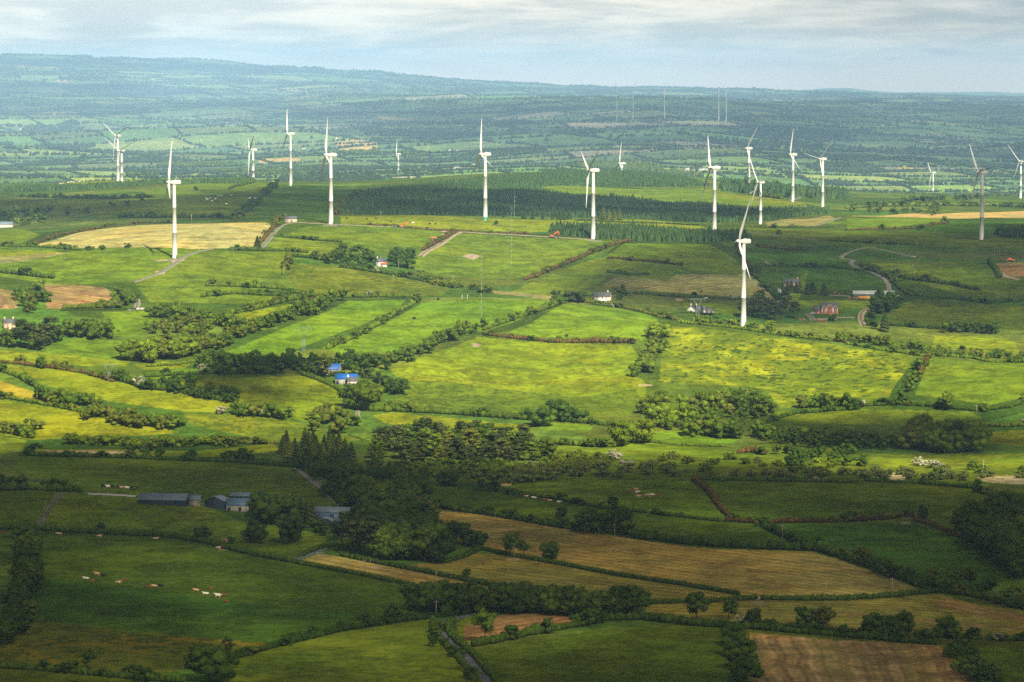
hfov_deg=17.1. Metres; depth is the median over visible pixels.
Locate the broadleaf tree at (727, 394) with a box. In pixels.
[714,388,733,411]
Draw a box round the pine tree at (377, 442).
[367,436,387,449]
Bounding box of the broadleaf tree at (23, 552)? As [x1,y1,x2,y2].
[11,547,34,567]
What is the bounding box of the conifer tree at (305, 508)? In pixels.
[300,501,308,522]
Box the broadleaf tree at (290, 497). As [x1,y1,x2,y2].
[280,492,301,513]
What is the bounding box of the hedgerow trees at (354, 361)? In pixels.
[0,179,1023,681]
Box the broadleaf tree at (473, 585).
[460,581,482,592]
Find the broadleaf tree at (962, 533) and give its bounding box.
[954,517,983,545]
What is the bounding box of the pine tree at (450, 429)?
[445,427,455,439]
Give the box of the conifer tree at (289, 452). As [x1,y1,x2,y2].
[283,440,292,458]
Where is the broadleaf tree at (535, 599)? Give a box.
[523,586,541,612]
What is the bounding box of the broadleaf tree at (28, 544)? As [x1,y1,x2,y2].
[13,539,42,558]
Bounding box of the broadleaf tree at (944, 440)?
[930,430,955,453]
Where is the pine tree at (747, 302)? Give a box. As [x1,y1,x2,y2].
[738,298,751,309]
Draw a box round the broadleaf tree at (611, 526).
[607,509,619,532]
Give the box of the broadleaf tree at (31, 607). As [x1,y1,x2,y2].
[18,598,39,620]
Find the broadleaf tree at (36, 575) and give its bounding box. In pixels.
[14,562,44,585]
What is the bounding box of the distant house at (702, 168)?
[698,167,707,170]
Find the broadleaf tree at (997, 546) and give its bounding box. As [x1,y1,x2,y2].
[992,535,1021,561]
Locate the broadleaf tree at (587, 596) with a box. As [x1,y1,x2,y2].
[559,586,592,614]
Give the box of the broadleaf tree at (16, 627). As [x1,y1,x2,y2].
[0,618,21,642]
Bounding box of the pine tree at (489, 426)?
[484,423,494,430]
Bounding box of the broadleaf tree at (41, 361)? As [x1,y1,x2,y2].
[35,356,46,367]
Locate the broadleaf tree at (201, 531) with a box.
[193,526,212,537]
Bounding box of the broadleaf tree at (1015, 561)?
[1005,548,1023,577]
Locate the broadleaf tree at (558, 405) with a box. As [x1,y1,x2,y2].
[544,398,572,417]
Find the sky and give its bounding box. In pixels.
[0,0,1023,92]
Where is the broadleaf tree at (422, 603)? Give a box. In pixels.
[413,578,456,609]
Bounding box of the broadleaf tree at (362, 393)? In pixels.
[336,379,380,410]
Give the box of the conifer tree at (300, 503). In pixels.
[298,497,303,521]
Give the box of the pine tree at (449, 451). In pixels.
[440,447,457,460]
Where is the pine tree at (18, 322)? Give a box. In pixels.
[9,318,32,347]
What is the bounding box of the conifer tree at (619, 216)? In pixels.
[617,208,622,219]
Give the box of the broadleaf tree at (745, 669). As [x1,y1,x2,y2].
[725,658,765,681]
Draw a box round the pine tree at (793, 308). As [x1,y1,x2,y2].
[788,301,801,313]
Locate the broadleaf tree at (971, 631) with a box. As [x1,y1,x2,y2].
[964,627,981,637]
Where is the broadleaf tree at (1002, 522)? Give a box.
[994,520,1012,526]
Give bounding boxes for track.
[35,492,64,530]
[132,249,211,282]
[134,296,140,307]
[261,222,298,248]
[299,222,428,228]
[418,232,462,256]
[467,232,593,239]
[804,313,815,320]
[839,247,910,259]
[858,308,869,325]
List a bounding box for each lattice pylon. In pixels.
[105,364,117,380]
[295,327,308,351]
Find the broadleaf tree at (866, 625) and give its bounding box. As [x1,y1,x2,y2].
[860,612,879,631]
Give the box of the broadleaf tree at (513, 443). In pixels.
[496,435,522,458]
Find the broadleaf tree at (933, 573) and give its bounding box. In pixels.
[924,566,940,581]
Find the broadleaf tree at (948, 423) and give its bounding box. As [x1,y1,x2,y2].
[939,419,975,429]
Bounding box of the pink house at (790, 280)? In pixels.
[783,277,799,286]
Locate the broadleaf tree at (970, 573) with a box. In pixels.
[963,567,977,586]
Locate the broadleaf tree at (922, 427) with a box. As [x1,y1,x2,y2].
[909,421,933,448]
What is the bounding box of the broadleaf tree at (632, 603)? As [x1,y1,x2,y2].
[623,583,650,612]
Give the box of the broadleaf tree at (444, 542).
[430,528,455,563]
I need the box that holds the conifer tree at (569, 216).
[566,209,571,219]
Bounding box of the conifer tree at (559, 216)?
[556,209,562,219]
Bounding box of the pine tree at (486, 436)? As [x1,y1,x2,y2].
[478,431,493,456]
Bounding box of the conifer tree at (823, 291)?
[820,283,825,295]
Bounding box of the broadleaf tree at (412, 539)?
[405,536,428,559]
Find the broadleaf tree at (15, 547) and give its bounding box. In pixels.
[12,537,41,554]
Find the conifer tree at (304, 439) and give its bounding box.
[300,434,306,448]
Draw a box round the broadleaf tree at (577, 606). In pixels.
[555,590,588,613]
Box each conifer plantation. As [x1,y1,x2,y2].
[0,179,150,191]
[156,176,254,183]
[341,167,830,222]
[548,219,752,242]
[719,175,803,197]
[805,184,850,198]
[993,223,1023,238]
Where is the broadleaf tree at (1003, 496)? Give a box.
[994,492,1023,504]
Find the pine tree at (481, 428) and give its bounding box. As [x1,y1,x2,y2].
[467,423,492,455]
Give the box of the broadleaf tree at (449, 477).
[435,469,461,485]
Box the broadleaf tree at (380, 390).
[369,382,384,399]
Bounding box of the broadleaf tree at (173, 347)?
[162,337,181,358]
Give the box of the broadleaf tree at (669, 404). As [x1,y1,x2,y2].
[659,402,675,409]
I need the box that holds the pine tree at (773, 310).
[766,301,782,319]
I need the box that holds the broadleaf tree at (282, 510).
[254,493,294,513]
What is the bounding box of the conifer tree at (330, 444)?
[327,437,332,452]
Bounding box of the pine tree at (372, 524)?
[355,520,388,557]
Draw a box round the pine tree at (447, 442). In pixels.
[437,439,451,455]
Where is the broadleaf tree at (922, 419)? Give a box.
[911,415,940,425]
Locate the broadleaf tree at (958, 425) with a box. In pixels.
[943,421,967,434]
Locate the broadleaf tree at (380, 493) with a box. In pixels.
[358,487,401,511]
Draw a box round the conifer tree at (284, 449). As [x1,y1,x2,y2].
[281,442,286,455]
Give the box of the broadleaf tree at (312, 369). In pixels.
[307,363,322,373]
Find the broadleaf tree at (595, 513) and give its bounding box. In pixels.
[589,509,600,531]
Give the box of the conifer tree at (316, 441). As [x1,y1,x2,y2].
[314,435,319,450]
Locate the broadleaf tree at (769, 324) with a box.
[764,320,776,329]
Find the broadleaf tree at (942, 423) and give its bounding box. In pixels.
[928,421,950,429]
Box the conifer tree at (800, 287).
[798,280,803,292]
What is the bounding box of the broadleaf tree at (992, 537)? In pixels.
[983,529,1015,563]
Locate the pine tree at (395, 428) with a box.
[387,424,405,442]
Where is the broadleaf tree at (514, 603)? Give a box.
[504,589,530,613]
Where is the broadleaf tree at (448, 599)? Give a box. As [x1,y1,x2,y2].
[425,588,467,611]
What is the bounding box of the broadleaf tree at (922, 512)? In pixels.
[916,505,928,518]
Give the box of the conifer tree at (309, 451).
[307,446,311,456]
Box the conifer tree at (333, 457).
[329,450,335,462]
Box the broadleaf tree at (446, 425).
[430,420,451,429]
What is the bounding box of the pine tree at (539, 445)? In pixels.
[529,442,545,460]
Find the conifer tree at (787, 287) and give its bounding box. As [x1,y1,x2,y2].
[785,281,790,292]
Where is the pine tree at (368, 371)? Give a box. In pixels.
[358,368,374,378]
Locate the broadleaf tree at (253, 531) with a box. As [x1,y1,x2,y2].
[240,518,268,542]
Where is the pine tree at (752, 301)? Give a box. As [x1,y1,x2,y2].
[746,298,760,316]
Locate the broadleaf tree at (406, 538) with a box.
[403,532,419,559]
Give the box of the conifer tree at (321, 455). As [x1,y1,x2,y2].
[318,449,325,463]
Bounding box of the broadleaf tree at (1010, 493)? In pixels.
[991,489,1023,500]
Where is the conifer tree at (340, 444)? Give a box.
[336,438,342,451]
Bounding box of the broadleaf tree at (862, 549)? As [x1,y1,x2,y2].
[852,545,874,559]
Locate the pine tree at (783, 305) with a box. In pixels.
[779,296,790,309]
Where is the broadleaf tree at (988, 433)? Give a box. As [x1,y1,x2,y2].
[970,422,992,442]
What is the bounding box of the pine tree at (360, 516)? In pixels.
[344,513,367,549]
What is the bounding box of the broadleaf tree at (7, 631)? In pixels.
[0,617,18,643]
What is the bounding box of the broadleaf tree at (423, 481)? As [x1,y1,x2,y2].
[402,475,436,501]
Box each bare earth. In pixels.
[155,259,184,262]
[462,254,479,259]
[1002,273,1018,279]
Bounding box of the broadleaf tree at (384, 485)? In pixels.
[361,476,389,489]
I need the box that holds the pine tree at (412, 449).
[395,438,417,458]
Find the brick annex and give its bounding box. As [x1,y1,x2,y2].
[814,306,820,313]
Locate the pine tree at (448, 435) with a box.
[439,430,455,458]
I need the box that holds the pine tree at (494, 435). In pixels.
[484,432,512,457]
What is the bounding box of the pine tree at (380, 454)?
[369,444,385,459]
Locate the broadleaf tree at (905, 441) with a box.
[897,425,927,448]
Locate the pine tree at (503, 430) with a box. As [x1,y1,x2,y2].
[496,427,508,433]
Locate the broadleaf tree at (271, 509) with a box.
[250,493,292,522]
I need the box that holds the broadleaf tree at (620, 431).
[607,416,637,445]
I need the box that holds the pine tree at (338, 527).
[326,511,353,548]
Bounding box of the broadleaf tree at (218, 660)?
[181,642,240,681]
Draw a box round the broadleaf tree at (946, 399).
[935,390,954,408]
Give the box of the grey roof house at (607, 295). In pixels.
[593,290,611,300]
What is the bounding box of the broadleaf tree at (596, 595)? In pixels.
[585,589,609,608]
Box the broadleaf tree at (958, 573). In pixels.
[946,568,964,583]
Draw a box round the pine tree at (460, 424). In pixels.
[453,420,465,432]
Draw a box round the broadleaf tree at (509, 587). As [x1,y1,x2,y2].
[494,582,525,611]
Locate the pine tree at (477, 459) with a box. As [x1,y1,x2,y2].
[464,450,483,462]
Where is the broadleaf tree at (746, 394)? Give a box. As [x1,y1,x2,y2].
[742,388,762,407]
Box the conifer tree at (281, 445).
[277,435,286,452]
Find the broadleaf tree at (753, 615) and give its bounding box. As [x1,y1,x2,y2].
[745,608,762,622]
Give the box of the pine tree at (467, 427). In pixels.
[462,426,481,444]
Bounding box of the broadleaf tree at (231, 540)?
[227,536,235,543]
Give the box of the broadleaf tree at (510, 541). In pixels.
[501,532,520,556]
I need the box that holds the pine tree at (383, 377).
[378,375,389,391]
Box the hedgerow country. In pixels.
[0,53,1023,196]
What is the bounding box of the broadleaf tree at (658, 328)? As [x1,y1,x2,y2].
[643,321,672,336]
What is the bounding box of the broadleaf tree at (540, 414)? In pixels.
[527,405,556,425]
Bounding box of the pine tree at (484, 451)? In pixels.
[476,437,490,456]
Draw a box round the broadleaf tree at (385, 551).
[375,536,396,559]
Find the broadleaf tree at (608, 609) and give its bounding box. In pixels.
[593,592,616,613]
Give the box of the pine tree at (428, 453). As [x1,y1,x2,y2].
[419,438,434,462]
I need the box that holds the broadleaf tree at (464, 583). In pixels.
[452,581,468,593]
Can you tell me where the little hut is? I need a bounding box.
[284,216,297,221]
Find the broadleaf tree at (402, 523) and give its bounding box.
[386,518,411,532]
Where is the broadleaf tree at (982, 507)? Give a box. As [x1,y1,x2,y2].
[952,502,996,529]
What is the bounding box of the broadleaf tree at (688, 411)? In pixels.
[675,403,696,419]
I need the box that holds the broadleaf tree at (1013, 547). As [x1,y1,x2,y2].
[999,539,1023,570]
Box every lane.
[294,468,338,506]
[295,548,326,559]
[438,609,496,681]
[849,260,891,289]
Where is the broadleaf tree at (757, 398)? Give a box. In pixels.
[745,390,765,407]
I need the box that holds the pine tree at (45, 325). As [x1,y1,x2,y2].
[37,323,54,346]
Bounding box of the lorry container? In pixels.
[859,296,869,298]
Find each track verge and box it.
[133,248,211,281]
[261,222,293,247]
[303,222,433,228]
[420,231,460,255]
[465,231,585,238]
[747,231,817,239]
[841,247,910,259]
[860,308,867,324]
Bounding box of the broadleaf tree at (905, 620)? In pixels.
[888,609,917,632]
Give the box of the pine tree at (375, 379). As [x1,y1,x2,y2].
[372,372,381,386]
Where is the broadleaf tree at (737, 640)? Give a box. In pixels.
[718,630,758,651]
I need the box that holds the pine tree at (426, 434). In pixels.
[417,426,435,455]
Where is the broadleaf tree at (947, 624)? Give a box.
[931,614,963,637]
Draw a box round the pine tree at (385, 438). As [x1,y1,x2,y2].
[372,433,391,457]
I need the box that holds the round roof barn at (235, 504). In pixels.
[226,498,250,512]
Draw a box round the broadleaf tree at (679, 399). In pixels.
[669,395,689,404]
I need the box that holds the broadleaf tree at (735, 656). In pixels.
[719,645,759,666]
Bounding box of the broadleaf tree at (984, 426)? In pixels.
[967,421,994,438]
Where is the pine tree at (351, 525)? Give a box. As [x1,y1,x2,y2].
[339,519,360,553]
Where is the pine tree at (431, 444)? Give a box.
[417,437,435,456]
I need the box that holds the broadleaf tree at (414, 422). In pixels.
[409,419,424,436]
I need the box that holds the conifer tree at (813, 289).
[810,282,815,293]
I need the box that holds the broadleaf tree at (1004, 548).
[999,542,1020,566]
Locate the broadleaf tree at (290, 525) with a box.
[274,511,306,542]
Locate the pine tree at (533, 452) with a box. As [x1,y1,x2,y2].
[519,440,539,459]
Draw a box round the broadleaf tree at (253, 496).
[245,490,267,518]
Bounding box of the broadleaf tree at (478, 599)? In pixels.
[461,587,498,613]
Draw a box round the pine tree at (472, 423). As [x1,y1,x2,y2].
[466,419,481,426]
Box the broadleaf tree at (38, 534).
[14,530,42,544]
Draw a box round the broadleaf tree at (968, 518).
[957,512,990,528]
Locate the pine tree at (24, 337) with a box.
[18,322,37,349]
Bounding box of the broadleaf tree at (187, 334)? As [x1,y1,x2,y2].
[176,332,197,350]
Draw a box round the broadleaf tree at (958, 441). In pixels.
[948,429,967,452]
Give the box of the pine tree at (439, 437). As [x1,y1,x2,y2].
[425,433,445,459]
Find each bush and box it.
[14,354,26,359]
[62,432,79,443]
[72,434,90,444]
[84,245,94,250]
[89,436,102,445]
[101,434,122,445]
[119,435,130,445]
[125,438,142,448]
[139,437,149,446]
[147,437,162,447]
[155,434,168,442]
[162,435,183,447]
[181,437,193,446]
[188,435,200,444]
[197,434,211,443]
[207,433,224,445]
[215,406,227,413]
[223,436,240,446]
[356,611,370,619]
[415,270,430,275]
[427,275,442,282]
[429,279,440,284]
[439,280,449,286]
[447,282,458,287]
[449,279,460,284]
[465,468,481,478]
[467,283,481,289]
[479,285,493,292]
[484,471,494,478]
[488,472,503,480]
[504,471,524,482]
[518,470,540,482]
[521,470,537,474]
[527,460,545,468]
[537,471,549,479]
[546,471,560,479]
[547,465,565,474]
[567,466,583,475]
[575,461,594,471]
[594,459,610,468]
[594,467,611,476]
[605,449,623,459]
[609,469,623,477]
[618,465,632,472]
[619,460,635,467]
[623,462,634,468]
[639,459,656,467]
[640,465,652,471]
[642,468,654,474]
[657,455,668,460]
[660,464,675,472]
[665,451,680,459]
[666,461,676,468]
[669,469,682,476]
[681,456,692,463]
[692,314,704,321]
[698,463,713,471]
[699,315,713,322]
[703,459,713,464]
[709,458,720,464]
[715,318,724,323]
[723,452,737,458]
[727,316,740,324]
[729,469,739,475]
[739,457,750,463]
[744,321,759,328]
[746,469,756,475]
[753,456,761,462]
[761,468,772,474]
[771,459,783,466]
[774,468,787,476]
[787,466,798,472]
[801,467,809,472]
[804,472,815,477]
[808,466,820,474]
[813,457,822,462]
[817,466,828,471]
[817,472,827,477]
[826,459,838,467]
[837,467,852,475]
[853,468,866,474]
[856,470,872,477]
[869,465,882,471]
[873,472,885,477]
[877,468,893,476]
[893,465,913,474]
[902,473,912,478]
[905,469,918,475]
[911,456,928,465]
[920,473,929,478]
[928,459,944,467]
[928,471,944,479]
[931,466,940,471]
[940,467,953,474]
[941,464,951,468]
[942,642,968,657]
[945,471,958,478]
[949,655,979,672]
[953,637,977,653]
[955,648,979,657]
[956,653,987,667]
[958,470,968,476]
[958,475,967,480]
[964,665,994,681]
[966,460,982,469]
[969,347,983,355]
[972,661,1001,672]
[973,467,982,472]
[978,666,1004,681]
[979,467,995,477]
[988,349,1002,357]
[1013,471,1023,477]
[1017,465,1023,471]
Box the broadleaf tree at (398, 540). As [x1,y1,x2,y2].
[391,534,411,559]
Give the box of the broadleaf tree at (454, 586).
[442,583,465,593]
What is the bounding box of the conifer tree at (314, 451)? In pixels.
[311,443,316,456]
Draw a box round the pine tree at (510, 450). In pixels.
[502,446,517,461]
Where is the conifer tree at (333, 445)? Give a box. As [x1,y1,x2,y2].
[330,440,336,451]
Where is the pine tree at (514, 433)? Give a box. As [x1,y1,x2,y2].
[506,430,521,441]
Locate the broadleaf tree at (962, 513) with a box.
[951,507,980,530]
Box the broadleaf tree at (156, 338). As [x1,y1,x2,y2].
[149,335,166,358]
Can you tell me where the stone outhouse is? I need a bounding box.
[188,495,201,505]
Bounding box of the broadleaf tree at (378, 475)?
[342,467,386,482]
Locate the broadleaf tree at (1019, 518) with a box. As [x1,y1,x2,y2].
[1010,514,1023,524]
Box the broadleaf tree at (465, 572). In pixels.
[462,568,471,575]
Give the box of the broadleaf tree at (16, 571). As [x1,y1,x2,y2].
[8,566,24,579]
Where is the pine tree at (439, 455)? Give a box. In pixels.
[433,445,446,459]
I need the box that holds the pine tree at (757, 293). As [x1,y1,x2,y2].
[749,292,763,310]
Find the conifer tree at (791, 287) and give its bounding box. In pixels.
[790,281,793,292]
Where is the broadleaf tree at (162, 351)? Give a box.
[157,335,172,357]
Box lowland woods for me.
[125,142,1023,196]
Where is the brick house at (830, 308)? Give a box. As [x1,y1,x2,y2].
[820,300,838,314]
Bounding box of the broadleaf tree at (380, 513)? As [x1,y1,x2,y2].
[368,506,404,533]
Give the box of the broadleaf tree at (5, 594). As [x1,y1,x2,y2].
[0,587,32,603]
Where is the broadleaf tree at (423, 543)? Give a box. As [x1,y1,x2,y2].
[410,527,439,561]
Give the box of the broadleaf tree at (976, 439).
[961,425,988,452]
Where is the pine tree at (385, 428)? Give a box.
[371,426,393,443]
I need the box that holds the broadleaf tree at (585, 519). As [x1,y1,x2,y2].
[572,508,599,533]
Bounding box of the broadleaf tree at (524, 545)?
[518,539,532,552]
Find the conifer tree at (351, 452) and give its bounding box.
[347,442,356,460]
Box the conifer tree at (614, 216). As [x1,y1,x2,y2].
[611,209,617,219]
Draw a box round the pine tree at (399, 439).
[390,436,402,457]
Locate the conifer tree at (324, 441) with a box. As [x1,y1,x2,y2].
[320,436,327,453]
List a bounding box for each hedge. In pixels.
[0,243,82,250]
[0,267,54,278]
[0,360,113,381]
[0,368,44,388]
[0,481,27,490]
[0,521,291,561]
[0,659,185,681]
[3,395,85,412]
[17,450,294,466]
[19,192,153,198]
[25,482,82,491]
[32,221,177,243]
[60,307,136,310]
[62,298,119,308]
[113,374,238,401]
[117,212,232,218]
[144,368,284,376]
[146,353,248,366]
[149,435,280,443]
[200,289,307,296]
[205,281,288,289]
[227,293,318,312]
[228,180,254,188]
[229,246,308,252]
[234,606,494,657]
[237,185,272,217]
[259,217,278,242]
[274,234,342,242]
[281,252,291,274]
[289,557,418,584]
[291,252,373,268]
[298,543,325,556]
[299,370,340,390]
[310,292,415,297]
[326,298,420,348]
[327,491,347,506]
[339,550,500,584]
[340,265,427,281]
[367,223,529,234]
[367,403,527,419]
[372,423,413,432]
[422,230,457,249]
[429,614,480,681]
[433,500,580,531]
[442,539,479,562]
[443,615,502,681]
[470,616,605,646]
[479,545,739,594]
[482,297,568,329]
[482,331,561,342]
[504,490,647,512]
[523,238,632,279]
[536,438,616,447]
[554,415,613,425]
[566,335,634,343]
[573,298,680,319]
[575,218,700,225]
[582,289,623,295]
[593,302,649,309]
[604,607,731,627]
[606,255,683,265]
[606,269,649,275]
[629,529,812,550]
[632,289,681,296]
[643,439,728,446]
[648,593,757,603]
[649,510,720,521]
[677,319,830,340]
[680,310,721,314]
[681,293,773,300]
[691,475,732,515]
[696,475,858,482]
[724,512,914,523]
[733,620,937,644]
[736,244,750,266]
[736,445,767,454]
[748,191,782,198]
[750,225,834,227]
[752,268,778,299]
[756,263,863,270]
[758,245,806,250]
[759,521,940,592]
[760,588,935,600]
[767,405,860,421]
[806,334,846,342]
[824,237,920,244]
[845,201,1023,208]
[845,222,949,229]
[845,341,1023,362]
[858,261,912,295]
[859,398,1023,411]
[865,476,986,492]
[889,320,956,329]
[895,273,980,290]
[913,292,1023,303]
[913,515,956,535]
[913,628,1023,640]
[916,352,929,381]
[939,582,1023,609]
[980,420,1023,426]
[987,256,1002,277]
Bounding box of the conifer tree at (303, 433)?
[300,427,306,442]
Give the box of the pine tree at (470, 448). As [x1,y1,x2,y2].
[464,444,475,458]
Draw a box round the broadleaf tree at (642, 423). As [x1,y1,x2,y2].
[629,416,656,443]
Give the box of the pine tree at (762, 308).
[754,299,767,318]
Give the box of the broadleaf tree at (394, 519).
[392,517,414,530]
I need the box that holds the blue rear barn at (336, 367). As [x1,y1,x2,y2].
[308,363,342,374]
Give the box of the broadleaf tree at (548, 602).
[537,584,563,614]
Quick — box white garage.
[705,308,713,312]
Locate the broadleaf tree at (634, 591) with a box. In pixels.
[620,583,652,611]
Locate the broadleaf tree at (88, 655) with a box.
[80,649,97,668]
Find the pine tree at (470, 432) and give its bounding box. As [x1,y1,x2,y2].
[461,427,482,450]
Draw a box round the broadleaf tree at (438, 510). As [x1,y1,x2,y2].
[415,496,441,513]
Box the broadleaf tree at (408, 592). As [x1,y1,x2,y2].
[397,581,433,609]
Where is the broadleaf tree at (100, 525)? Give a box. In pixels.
[95,522,105,528]
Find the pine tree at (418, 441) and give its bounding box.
[410,437,427,461]
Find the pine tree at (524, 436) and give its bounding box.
[513,430,539,460]
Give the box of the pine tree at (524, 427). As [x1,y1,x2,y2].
[517,423,535,455]
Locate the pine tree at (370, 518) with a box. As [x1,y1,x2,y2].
[361,515,381,552]
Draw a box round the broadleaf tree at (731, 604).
[723,597,738,618]
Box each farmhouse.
[2,316,14,328]
[346,375,356,383]
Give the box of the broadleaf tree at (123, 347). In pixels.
[113,338,137,360]
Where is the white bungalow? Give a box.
[687,303,705,312]
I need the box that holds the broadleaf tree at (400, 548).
[391,526,420,558]
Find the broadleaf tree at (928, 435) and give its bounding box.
[922,429,941,452]
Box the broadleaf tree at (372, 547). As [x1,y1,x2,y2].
[366,537,383,559]
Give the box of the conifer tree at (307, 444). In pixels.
[305,438,311,450]
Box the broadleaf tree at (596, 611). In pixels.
[585,603,608,621]
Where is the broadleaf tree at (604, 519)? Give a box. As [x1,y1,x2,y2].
[597,510,613,532]
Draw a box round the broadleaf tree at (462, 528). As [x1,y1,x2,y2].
[453,522,471,540]
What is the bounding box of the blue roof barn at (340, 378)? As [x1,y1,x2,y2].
[335,374,357,384]
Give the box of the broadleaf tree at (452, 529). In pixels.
[446,520,457,539]
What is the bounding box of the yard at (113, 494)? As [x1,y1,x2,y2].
[88,493,137,496]
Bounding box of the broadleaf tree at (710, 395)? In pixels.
[698,391,716,407]
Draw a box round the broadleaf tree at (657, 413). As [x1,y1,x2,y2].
[642,404,678,424]
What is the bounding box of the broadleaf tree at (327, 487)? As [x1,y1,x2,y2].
[318,480,336,493]
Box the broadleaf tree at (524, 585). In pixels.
[514,580,533,590]
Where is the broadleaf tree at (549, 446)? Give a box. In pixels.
[537,435,556,458]
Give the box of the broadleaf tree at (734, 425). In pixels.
[723,418,745,437]
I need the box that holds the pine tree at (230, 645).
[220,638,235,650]
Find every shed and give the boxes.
[0,222,13,227]
[137,493,188,506]
[205,494,227,509]
[230,492,257,497]
[322,517,334,525]
[853,290,894,297]
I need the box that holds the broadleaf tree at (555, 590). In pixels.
[545,583,559,612]
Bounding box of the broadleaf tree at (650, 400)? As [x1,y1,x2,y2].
[634,393,661,411]
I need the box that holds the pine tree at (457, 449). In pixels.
[448,436,468,463]
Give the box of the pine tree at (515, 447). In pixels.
[511,445,519,456]
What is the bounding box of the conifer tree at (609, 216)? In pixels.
[606,209,611,219]
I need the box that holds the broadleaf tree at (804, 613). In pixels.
[794,605,816,623]
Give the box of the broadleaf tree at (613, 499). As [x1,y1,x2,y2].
[606,496,618,504]
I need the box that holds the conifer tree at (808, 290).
[805,284,811,294]
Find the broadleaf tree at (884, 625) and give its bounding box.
[870,614,901,634]
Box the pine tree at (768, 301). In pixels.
[760,299,772,316]
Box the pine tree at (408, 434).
[396,430,416,458]
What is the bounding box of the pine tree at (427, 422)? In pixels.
[409,416,439,437]
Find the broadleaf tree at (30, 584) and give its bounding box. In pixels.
[20,575,37,593]
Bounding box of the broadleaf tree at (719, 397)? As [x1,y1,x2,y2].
[711,392,732,412]
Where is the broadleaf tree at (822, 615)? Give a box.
[811,605,836,624]
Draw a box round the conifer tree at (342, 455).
[339,447,346,459]
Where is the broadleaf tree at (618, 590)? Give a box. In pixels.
[608,584,628,612]
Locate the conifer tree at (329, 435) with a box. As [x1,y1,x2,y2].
[326,429,331,444]
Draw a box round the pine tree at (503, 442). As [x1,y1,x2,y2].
[491,437,510,457]
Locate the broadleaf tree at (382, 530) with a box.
[369,525,400,558]
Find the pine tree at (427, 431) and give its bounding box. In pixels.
[415,428,432,457]
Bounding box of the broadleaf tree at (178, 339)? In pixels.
[167,336,190,357]
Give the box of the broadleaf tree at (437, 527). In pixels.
[412,521,453,555]
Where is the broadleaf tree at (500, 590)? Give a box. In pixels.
[486,581,515,611]
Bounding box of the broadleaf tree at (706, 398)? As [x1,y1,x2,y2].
[694,390,716,410]
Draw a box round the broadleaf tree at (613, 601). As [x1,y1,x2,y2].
[600,589,629,612]
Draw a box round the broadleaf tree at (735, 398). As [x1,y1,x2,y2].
[727,390,752,408]
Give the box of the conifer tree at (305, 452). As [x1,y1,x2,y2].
[301,447,307,459]
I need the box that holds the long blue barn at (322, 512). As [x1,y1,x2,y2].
[314,507,351,521]
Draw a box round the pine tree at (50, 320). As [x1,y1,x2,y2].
[42,317,62,344]
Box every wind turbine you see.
[105,138,134,181]
[106,125,130,180]
[165,143,180,257]
[248,136,256,177]
[281,118,294,185]
[319,118,336,223]
[394,144,400,171]
[470,119,490,219]
[581,151,599,239]
[615,87,617,118]
[616,141,625,169]
[661,81,665,117]
[702,140,720,229]
[716,84,719,120]
[723,86,728,121]
[724,198,750,325]
[744,127,757,182]
[750,161,770,223]
[782,128,799,201]
[805,139,833,207]
[928,164,936,191]
[969,144,994,239]
[1008,145,1023,197]
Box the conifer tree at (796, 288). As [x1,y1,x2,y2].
[793,281,799,292]
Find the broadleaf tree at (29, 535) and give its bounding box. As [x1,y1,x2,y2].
[17,530,42,541]
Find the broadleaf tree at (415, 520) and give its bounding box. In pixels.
[408,513,452,534]
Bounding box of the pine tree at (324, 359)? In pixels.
[314,356,332,377]
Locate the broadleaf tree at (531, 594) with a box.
[524,592,539,612]
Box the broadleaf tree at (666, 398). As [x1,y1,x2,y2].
[657,393,676,405]
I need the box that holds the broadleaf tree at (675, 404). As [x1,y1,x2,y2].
[667,402,688,416]
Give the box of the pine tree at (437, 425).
[430,421,445,433]
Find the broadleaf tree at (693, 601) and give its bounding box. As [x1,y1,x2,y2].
[684,591,711,616]
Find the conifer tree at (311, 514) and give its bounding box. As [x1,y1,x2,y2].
[304,502,317,526]
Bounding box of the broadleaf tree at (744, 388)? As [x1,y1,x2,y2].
[737,386,754,393]
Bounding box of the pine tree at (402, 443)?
[397,441,412,458]
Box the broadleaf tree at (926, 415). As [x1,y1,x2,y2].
[905,412,933,425]
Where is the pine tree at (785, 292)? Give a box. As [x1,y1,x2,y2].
[778,290,791,308]
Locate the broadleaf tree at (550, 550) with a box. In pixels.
[539,540,559,558]
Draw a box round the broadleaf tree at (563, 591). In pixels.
[559,586,573,613]
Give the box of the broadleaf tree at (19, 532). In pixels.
[8,524,44,538]
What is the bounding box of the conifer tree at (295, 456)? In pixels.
[290,445,300,461]
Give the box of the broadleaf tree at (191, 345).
[179,335,198,357]
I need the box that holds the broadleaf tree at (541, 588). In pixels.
[526,584,544,612]
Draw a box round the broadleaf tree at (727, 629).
[717,623,746,638]
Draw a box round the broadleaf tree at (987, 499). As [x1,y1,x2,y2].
[978,493,996,502]
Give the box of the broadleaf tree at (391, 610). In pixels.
[381,602,403,616]
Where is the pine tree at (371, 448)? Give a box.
[366,443,377,456]
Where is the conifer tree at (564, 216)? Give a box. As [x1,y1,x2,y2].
[562,210,566,219]
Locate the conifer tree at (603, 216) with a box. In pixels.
[598,207,606,219]
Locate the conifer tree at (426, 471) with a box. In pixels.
[424,465,430,477]
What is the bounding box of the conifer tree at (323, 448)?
[321,442,326,454]
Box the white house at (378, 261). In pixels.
[374,256,385,265]
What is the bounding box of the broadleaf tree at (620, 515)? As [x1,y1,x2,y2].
[613,509,632,534]
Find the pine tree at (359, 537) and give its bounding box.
[351,519,371,554]
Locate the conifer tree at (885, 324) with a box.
[878,312,889,331]
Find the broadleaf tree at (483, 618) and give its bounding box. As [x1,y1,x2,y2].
[469,607,496,636]
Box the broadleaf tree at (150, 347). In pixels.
[135,339,159,362]

